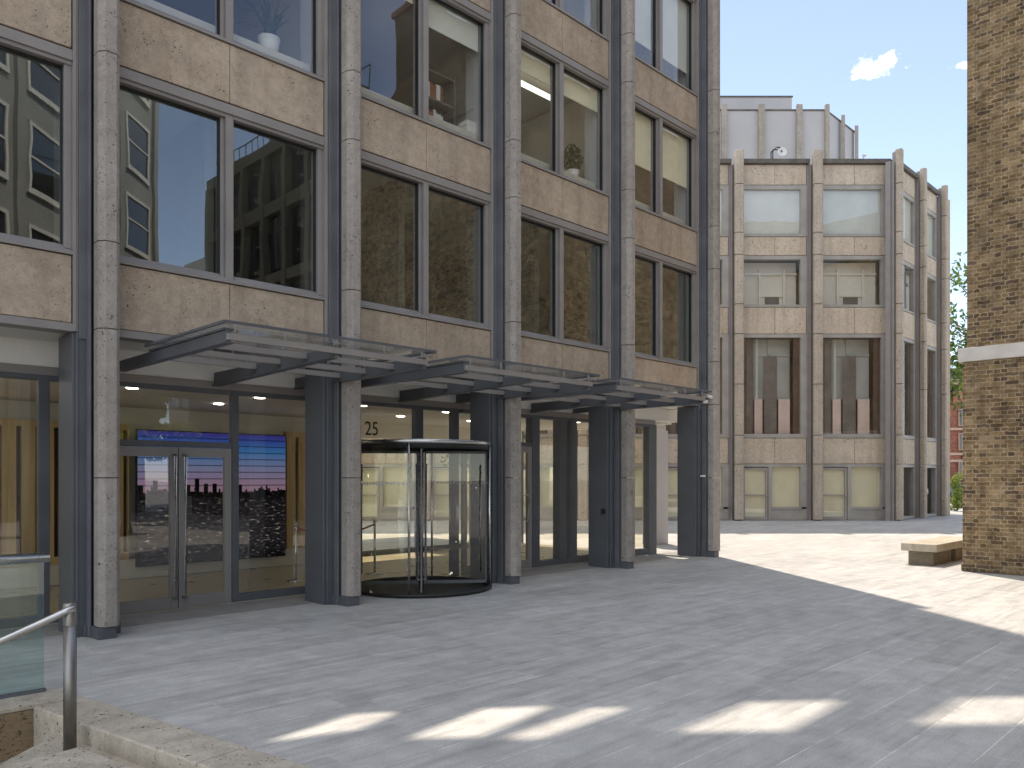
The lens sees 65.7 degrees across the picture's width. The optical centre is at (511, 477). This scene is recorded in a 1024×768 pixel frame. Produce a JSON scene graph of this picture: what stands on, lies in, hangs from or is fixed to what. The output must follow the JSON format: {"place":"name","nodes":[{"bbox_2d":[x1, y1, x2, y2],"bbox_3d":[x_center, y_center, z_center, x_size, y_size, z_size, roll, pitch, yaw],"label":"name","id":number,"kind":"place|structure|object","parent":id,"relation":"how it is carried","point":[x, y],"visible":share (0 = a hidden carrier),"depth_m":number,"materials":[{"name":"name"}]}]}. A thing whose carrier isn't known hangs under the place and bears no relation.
{"place":"outdoors","nodes":[
{"label":"outdoors","id":0,"kind":"place"},
{"bbox_2d":[0,0,719,641],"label":"office building","id":1,"kind":"structure","parent":0,"point":[322,240],"depth_m":12.27,"materials":[{"name":"stone"}]},
{"bbox_2d":[0,25,72,255],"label":"window","id":2,"kind":"structure","parent":1,"relation":"in","point":[13,42],"depth_m":8.52,"materials":[{"name":"grey paint"}]},
{"bbox_2d":[120,446,177,614],"bbox_3d":[-4.639,0.653,10.058,0.155,2.104,0.819,0,0,45],"label":"entrance door","id":3,"kind":"structure","parent":1,"relation":"in","point":[170,602],"depth_m":10.27,"materials":[{"name":"grey paint"}]},
{"bbox_2d":[178,447,230,607],"bbox_3d":[-4.086,0.653,10.611,0.155,2.104,0.721,0,0,45],"label":"entrance door","id":4,"kind":"structure","parent":1,"relation":"in","point":[184,600],"depth_m":10.58,"materials":[{"name":"grey paint"}]},
{"bbox_2d":[135,429,285,566],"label":"video wall","id":5,"kind":"structure","parent":1,"relation":"attached to","point":[262,495],"depth_m":14.21,"materials":[{"name":"multicoloured plastic"}]},
{"bbox_2d":[120,66,324,300],"bbox_3d":[-3.562,-3.503,9.855,0.265,2.217,2.681,0,0,45],"label":"window","id":6,"kind":"structure","parent":1,"relation":"in","point":[226,116],"depth_m":9.80,"materials":[{"name":"grey paint"}]},
{"bbox_2d":[120,0,324,81],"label":"window","id":7,"kind":"structure","parent":1,"relation":"in","point":[223,8],"depth_m":9.89,"materials":[{"name":"grey paint"}]},
{"bbox_2d":[235,0,290,51],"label":"potted plant","id":8,"kind":"object","parent":1,"relation":"on","point":[268,38],"visible":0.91,"depth_m":10.55,"materials":[{"name":"green plant"}]},
{"bbox_2d":[286,522,304,581],"bbox_3d":[-3.571,1.218,13.117,0.320,0.980,0.320,0,0,-45],"label":"rope stanchion","id":9,"kind":"object","parent":1,"relation":"on","point":[296,579],"visible":0.97,"depth_m":13.10,"materials":[{"name":"silver metal"}]},
{"bbox_2d":[366,519,383,574],"bbox_3d":[-2.439,1.218,14.107,0.320,0.980,0.320,0,0,-45],"label":"rope stanchion","id":10,"kind":"object","parent":1,"relation":"on","point":[374,572],"visible":1,"depth_m":14.09,"materials":[{"name":"silver metal"}]},
{"bbox_2d":[297,524,374,530],"bbox_3d":[-3.005,0.900,13.612,1.513,0.191,0.032,0,0,-41],"label":"barrier rope","id":11,"kind":"object","parent":10,"relation":"hanging from","point":[302,529],"visible":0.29,"depth_m":13.94,"materials":[{"name":"red fabric"}]},
{"bbox_2d":[361,150,491,330],"bbox_3d":[-1.372,-3.503,12.045,2.681,2.217,0.265,0,0,-45],"label":"window","id":12,"kind":"structure","parent":1,"relation":"in","point":[423,183],"depth_m":12.01,"materials":[{"name":"grey paint"}]},
{"bbox_2d":[361,0,491,148],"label":"window","id":13,"kind":"structure","parent":1,"relation":"in","point":[463,22],"depth_m":12.48,"materials":[{"name":"grey paint"}]},
{"bbox_2d":[361,439,491,597],"bbox_3d":[-1.414,0.576,12.388,2.200,2.262,2.200,0,0,45],"label":"revolving door","id":14,"kind":"structure","parent":1,"relation":"in","point":[421,585],"depth_m":12.36,"materials":[{"name":"black metal"}]},
{"bbox_2d":[429,69,454,124],"bbox_3d":[-1.273,-5.957,13.082,0.640,1.400,0.300,0,0,-45],"label":"bookcase","id":15,"kind":"object","parent":1,"relation":"on","point":[445,108],"visible":0.34,"depth_m":13.19,"materials":[{"name":"wood"}]},
{"bbox_2d":[429,82,441,101],"bbox_3d":[-1.321,-6.295,13.019,0.200,0.270,0.303,0,0,45],"label":"book row","id":16,"kind":"object","parent":15,"relation":"in","point":[435,91],"visible":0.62,"depth_m":12.95,"materials":[{"name":"white paper"}]},
{"bbox_2d":[429,109,442,119],"bbox_3d":[-1.325,-5.857,13.015,0.333,0.294,0.200,0,0,-45],"label":"book row","id":17,"kind":"object","parent":15,"relation":"in","point":[434,113],"visible":0.18,"depth_m":12.95,"materials":[{"name":"paper"}]},
{"bbox_2d":[458,119,475,133],"bbox_3d":[-0.728,-5.763,13.132,0.258,0.213,0.200,0,0,-45],"label":"book row","id":18,"kind":"object","parent":1,"relation":"on","point":[468,125],"visible":0.63,"depth_m":13.04,"materials":[{"name":"white paper"}]},
{"bbox_2d":[461,446,531,574],"bbox_3d":[-0.235,0.555,14.485,1.752,2.299,0.123,0,0,-45],"label":"entrance door","id":19,"kind":"structure","parent":1,"relation":"in","point":[465,570],"depth_m":14.93,"materials":[{"name":"grey paint"}]},
{"bbox_2d":[521,206,609,351],"bbox_3d":[0.817,-3.503,14.234,2.681,2.217,0.265,0,0,-45],"label":"window","id":20,"kind":"structure","parent":1,"relation":"in","point":[558,228],"depth_m":14.21,"materials":[{"name":"grey paint"}]},
{"bbox_2d":[521,31,609,196],"bbox_3d":[0.817,-6.459,14.234,2.681,2.217,0.265,0,0,-45],"label":"window","id":21,"kind":"structure","parent":1,"relation":"in","point":[565,77],"depth_m":14.23,"materials":[{"name":"grey paint"}]},
{"bbox_2d":[564,144,583,175],"bbox_3d":[1.140,-6.013,15.091,0.425,0.712,0.436,0,0,13],"label":"potted plant","id":22,"kind":"object","parent":1,"relation":"on","point":[572,156],"visible":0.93,"depth_m":14.99,"materials":[{"name":"green plant"}]},
{"bbox_2d":[542,0,609,40],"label":"window","id":23,"kind":"structure","parent":1,"relation":"in","point":[601,31],"depth_m":15.09,"materials":[{"name":"grey paint"}]},
{"bbox_2d":[635,245,697,367],"bbox_3d":[3.006,-3.503,16.423,0.265,2.217,2.681,0,0,45],"label":"window","id":24,"kind":"structure","parent":1,"relation":"in","point":[658,261],"depth_m":16.42,"materials":[{"name":"grey paint"}]},
{"bbox_2d":[635,96,697,231],"bbox_3d":[3.006,-6.459,16.423,0.265,2.217,2.681,0,0,45],"label":"window","id":25,"kind":"structure","parent":1,"relation":"in","point":[664,145],"depth_m":16.43,"materials":[{"name":"grey paint"}]},
{"bbox_2d":[635,0,697,96],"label":"window","id":26,"kind":"structure","parent":1,"relation":"in","point":[666,28],"depth_m":16.88,"materials":[{"name":"grey paint"}]},
{"bbox_2d":[0,504,1023,767],"bbox_3d":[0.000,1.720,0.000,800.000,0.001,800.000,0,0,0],"label":"pavement","id":27,"kind":"structure","parent":0,"point":[810,644],"depth_m":7.28,"materials":[{"name":"stone"}]},
{"bbox_2d":[0,687,311,767],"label":"stone steps","id":28,"kind":"structure","parent":27,"relation":"on","point":[31,732],"depth_m":5.34,"materials":[{"name":"grey stone"}]},
{"bbox_2d":[0,552,49,698],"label":"glass balustrade","id":29,"kind":"object","parent":28,"relation":"on","point":[22,558],"visible":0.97,"depth_m":6.17,"materials":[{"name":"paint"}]},
{"bbox_2d":[0,602,76,750],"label":"stair handrail","id":30,"kind":"object","parent":28,"relation":"on","point":[68,612],"visible":0.91,"depth_m":5.37,"materials":[{"name":"silver metal"}]},
{"bbox_2d":[440,434,525,472],"bbox_3d":[-0.978,-0.935,27.335,3.214,5.352,3.524,0,0,0],"label":"courtyard tree","id":31,"kind":"object","parent":27,"relation":"on","point":[446,456],"visible":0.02,"depth_m":27.46,"materials":[{"name":"green plant"}]},
{"bbox_2d":[361,96,949,520],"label":"stone office block","id":32,"kind":"structure","parent":27,"relation":"on","point":[835,326],"depth_m":32.24,"materials":[{"name":"beige stone"}]},
{"bbox_2d":[362,468,378,519],"bbox_3d":[-5.883,0.643,32.180,0.994,2.114,0.140,0,0,0],"label":"garden door","id":33,"kind":"structure","parent":32,"relation":"in","point":[370,493],"depth_m":32.24,"materials":[{"name":"glass"}]},
{"bbox_2d":[362,464,413,519],"bbox_3d":[-5.110,0.568,32.210,2.560,2.263,0.200,0,0,0],"label":"window frame","id":34,"kind":"structure","parent":32,"relation":"in","point":[393,499],"depth_m":32.28,"materials":[{"name":"beige glass"}]},
{"bbox_2d":[433,468,448,519],"bbox_3d":[-2.723,0.643,32.200,0.994,2.114,0.100,0,0,0],"label":"garden door","id":35,"kind":"structure","parent":32,"relation":"in","point":[440,491],"depth_m":32.24,"materials":[{"name":"glass"}]},
{"bbox_2d":[433,464,468,519],"bbox_3d":[-1.950,0.568,32.210,2.560,2.263,0.200,0,0,0],"label":"window frame","id":36,"kind":"structure","parent":32,"relation":"in","point":[434,465],"depth_m":32.12,"materials":[{"name":"beige glass"}]},
{"bbox_2d":[524,468,525,519],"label":"garden door","id":37,"kind":"structure","parent":32,"relation":"in","point":[524,468],"depth_m":32.24,"materials":[{"name":"glass"}]},
{"bbox_2d":[524,430,552,437],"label":"window","id":38,"kind":"structure","parent":32,"relation":"in","point":[543,434],"depth_m":32.12,"materials":[{"name":"glass"}]},
{"bbox_2d":[524,464,552,519],"bbox_3d":[1.200,0.568,32.210,2.540,2.263,0.200,0,0,0],"label":"window frame","id":39,"kind":"structure","parent":32,"relation":"in","point":[546,470],"depth_m":32.28,"materials":[{"name":"beige glass"}]},
{"bbox_2d":[635,427,642,437],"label":"window","id":40,"kind":"structure","parent":32,"relation":"in","point":[640,429],"depth_m":32.27,"materials":[{"name":"glass"}]},
{"bbox_2d":[635,464,642,519],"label":"window frame","id":41,"kind":"structure","parent":32,"relation":"in","point":[638,467],"depth_m":32.28,"materials":[{"name":"beige glass"}]},
{"bbox_2d":[668,468,676,519],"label":"garden door","id":42,"kind":"structure","parent":32,"relation":"in","point":[672,472],"depth_m":32.24,"materials":[{"name":"glass"}]},
{"bbox_2d":[666,334,728,437],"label":"window","id":43,"kind":"structure","parent":32,"relation":"in","point":[723,337],"depth_m":32.12,"materials":[{"name":"metal"}]},
{"bbox_2d":[668,464,727,519],"bbox_3d":[7.483,0.568,32.210,2.545,2.263,0.200,0,0,0],"label":"window frame","id":44,"kind":"structure","parent":32,"relation":"in","point":[723,467],"depth_m":32.12,"materials":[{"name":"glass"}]},
{"bbox_2d":[720,256,728,306],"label":"window","id":45,"kind":"structure","parent":32,"relation":"in","point":[724,259],"depth_m":32.12,"materials":[{"name":"white paint"}]},
{"bbox_2d":[720,185,728,236],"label":"window","id":46,"kind":"structure","parent":32,"relation":"in","point":[723,188],"depth_m":32.12,"materials":[{"name":"glass"}]},
{"bbox_2d":[744,468,767,519],"bbox_3d":[9.859,0.643,32.180,0.998,2.114,0.140,0,0,0],"label":"garden door","id":47,"kind":"structure","parent":32,"relation":"in","point":[755,479],"depth_m":32.24,"materials":[{"name":"beige glass"}]},
{"bbox_2d":[743,334,806,437],"bbox_3d":[10.635,-3.721,32.367,2.570,4.199,0.565,0,0,0],"label":"window","id":48,"kind":"structure","parent":32,"relation":"in","point":[766,362],"depth_m":32.46,"materials":[{"name":"glass"}]},
{"bbox_2d":[743,464,806,519],"bbox_3d":[10.635,0.568,32.210,2.570,2.263,0.200,0,0,0],"label":"window frame","id":49,"kind":"structure","parent":32,"relation":"in","point":[787,483],"depth_m":32.24,"materials":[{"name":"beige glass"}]},
{"bbox_2d":[744,256,806,306],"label":"window","id":50,"kind":"structure","parent":32,"relation":"in","point":[765,284],"depth_m":32.65,"materials":[{"name":"white paint"}]},
{"bbox_2d":[744,185,806,236],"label":"window","id":51,"kind":"structure","parent":32,"relation":"in","point":[769,210],"depth_m":32.25,"materials":[{"name":"glass"}]},
{"bbox_2d":[770,147,786,158],"bbox_3d":[10.835,-13.143,32.246,0.595,0.545,0.298,0,0,0],"label":"satellite dish","id":52,"kind":"object","parent":32,"relation":"on","point":[782,151],"visible":0.98,"depth_m":32.16,"materials":[{"name":"white plastic"}]},
{"bbox_2d":[823,468,846,519],"bbox_3d":[13.049,0.643,32.180,1.038,2.114,0.140,0,0,0],"label":"garden door","id":53,"kind":"structure","parent":32,"relation":"in","point":[834,479],"depth_m":32.24,"materials":[{"name":"beige glass"}]},
{"bbox_2d":[821,334,884,437],"bbox_3d":[13.855,-3.721,32.367,2.670,4.199,0.565,0,0,0],"label":"window","id":54,"kind":"structure","parent":32,"relation":"in","point":[845,362],"depth_m":32.47,"materials":[{"name":"glass"}]},
{"bbox_2d":[821,464,884,519],"bbox_3d":[13.855,0.568,32.210,2.670,2.263,0.200,0,0,0],"label":"window frame","id":55,"kind":"structure","parent":32,"relation":"in","point":[865,482],"depth_m":32.28,"materials":[{"name":"beige glass"}]},
{"bbox_2d":[823,256,884,306],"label":"window","id":56,"kind":"structure","parent":32,"relation":"in","point":[844,284],"depth_m":32.65,"materials":[{"name":"white paint"}]},
{"bbox_2d":[823,185,884,236],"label":"window","id":57,"kind":"structure","parent":32,"relation":"in","point":[848,210],"depth_m":32.25,"materials":[{"name":"glass"}]},
{"bbox_2d":[903,337,914,439],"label":"window","id":58,"kind":"structure","parent":32,"relation":"in","point":[910,344],"depth_m":33.70,"materials":[{"name":"metal"}]},
{"bbox_2d":[903,192,914,247],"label":"window","id":59,"kind":"structure","parent":32,"relation":"in","point":[909,202],"depth_m":33.57,"materials":[{"name":"glass"}]},
{"bbox_2d":[903,464,914,518],"bbox_3d":[16.229,0.568,32.977,0.190,2.263,2.280,0,0,45],"label":"window frame","id":60,"kind":"structure","parent":32,"relation":"in","point":[911,467],"depth_m":33.71,"materials":[{"name":"grey metal"}]},
{"bbox_2d":[904,261,914,314],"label":"window","id":61,"kind":"structure","parent":32,"relation":"in","point":[910,267],"depth_m":33.70,"materials":[{"name":"white paint"}]},
{"bbox_2d":[905,273,936,323],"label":"window","id":62,"kind":"structure","parent":32,"relation":"in","point":[931,278],"depth_m":35.55,"materials":[{"name":"white paint"}]},
{"bbox_2d":[926,345,936,441],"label":"window","id":63,"kind":"structure","parent":32,"relation":"in","point":[931,437],"depth_m":35.65,"materials":[{"name":"metal"}]},
{"bbox_2d":[927,465,935,516],"bbox_3d":[18.209,0.568,34.957,2.280,2.263,0.190,0,0,-45],"label":"window frame","id":64,"kind":"structure","parent":32,"relation":"in","point":[933,467],"depth_m":35.67,"materials":[{"name":"grey metal"}]},
{"bbox_2d":[927,208,936,260],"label":"window","id":65,"kind":"structure","parent":32,"relation":"in","point":[931,217],"depth_m":35.53,"materials":[{"name":"glass"}]},
{"bbox_2d":[901,536,962,565],"bbox_3d":[8.896,1.508,16.493,2.600,0.425,0.660,0,0,-45],"label":"stone bench","id":66,"kind":"object","parent":27,"relation":"on","point":[936,551],"visible":0.91,"depth_m":15.76,"materials":[{"name":"beige stone"}]},
{"bbox_2d":[950,370,962,481],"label":"red brick house","id":67,"kind":"structure","parent":27,"relation":"on","point":[956,442],"depth_m":77.40,"materials":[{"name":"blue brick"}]},
{"bbox_2d":[958,409,962,425],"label":"window","id":68,"kind":"structure","parent":67,"relation":"in","point":[960,419],"depth_m":77.14,"materials":[{"name":"white"}]},
{"bbox_2d":[958,433,962,449],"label":"window","id":69,"kind":"structure","parent":67,"relation":"in","point":[960,435],"depth_m":77.14,"materials":[{"name":"white"}]},
{"bbox_2d":[958,461,962,479],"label":"window","id":70,"kind":"structure","parent":67,"relation":"in","point":[960,463],"depth_m":77.14,"materials":[{"name":"white"}]},
{"bbox_2d":[950,472,962,510],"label":"leafy shrub","id":71,"kind":"object","parent":27,"relation":"on","point":[955,484],"visible":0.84,"depth_m":40.96,"materials":[{"name":"green plant"}]},
{"bbox_2d":[950,251,966,416],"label":"plane tree","id":72,"kind":"object","parent":27,"relation":"on","point":[958,369],"visible":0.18,"depth_m":42.23,"materials":[{"name":"green plant"}]},
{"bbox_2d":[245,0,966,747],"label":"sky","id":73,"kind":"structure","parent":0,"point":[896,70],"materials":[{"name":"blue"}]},
{"bbox_2d":[950,482,962,507],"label":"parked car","id":74,"kind":"object","parent":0,"point":[955,494],"visible":0.02,"depth_m":45.20,"materials":[{"name":"paint"}]},
{"bbox_2d":[958,0,1023,575],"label":"brick building","id":75,"kind":"structure","parent":0,"point":[991,357],"depth_m":14.29,"materials":[{"name":"brown brick"}]}
]}

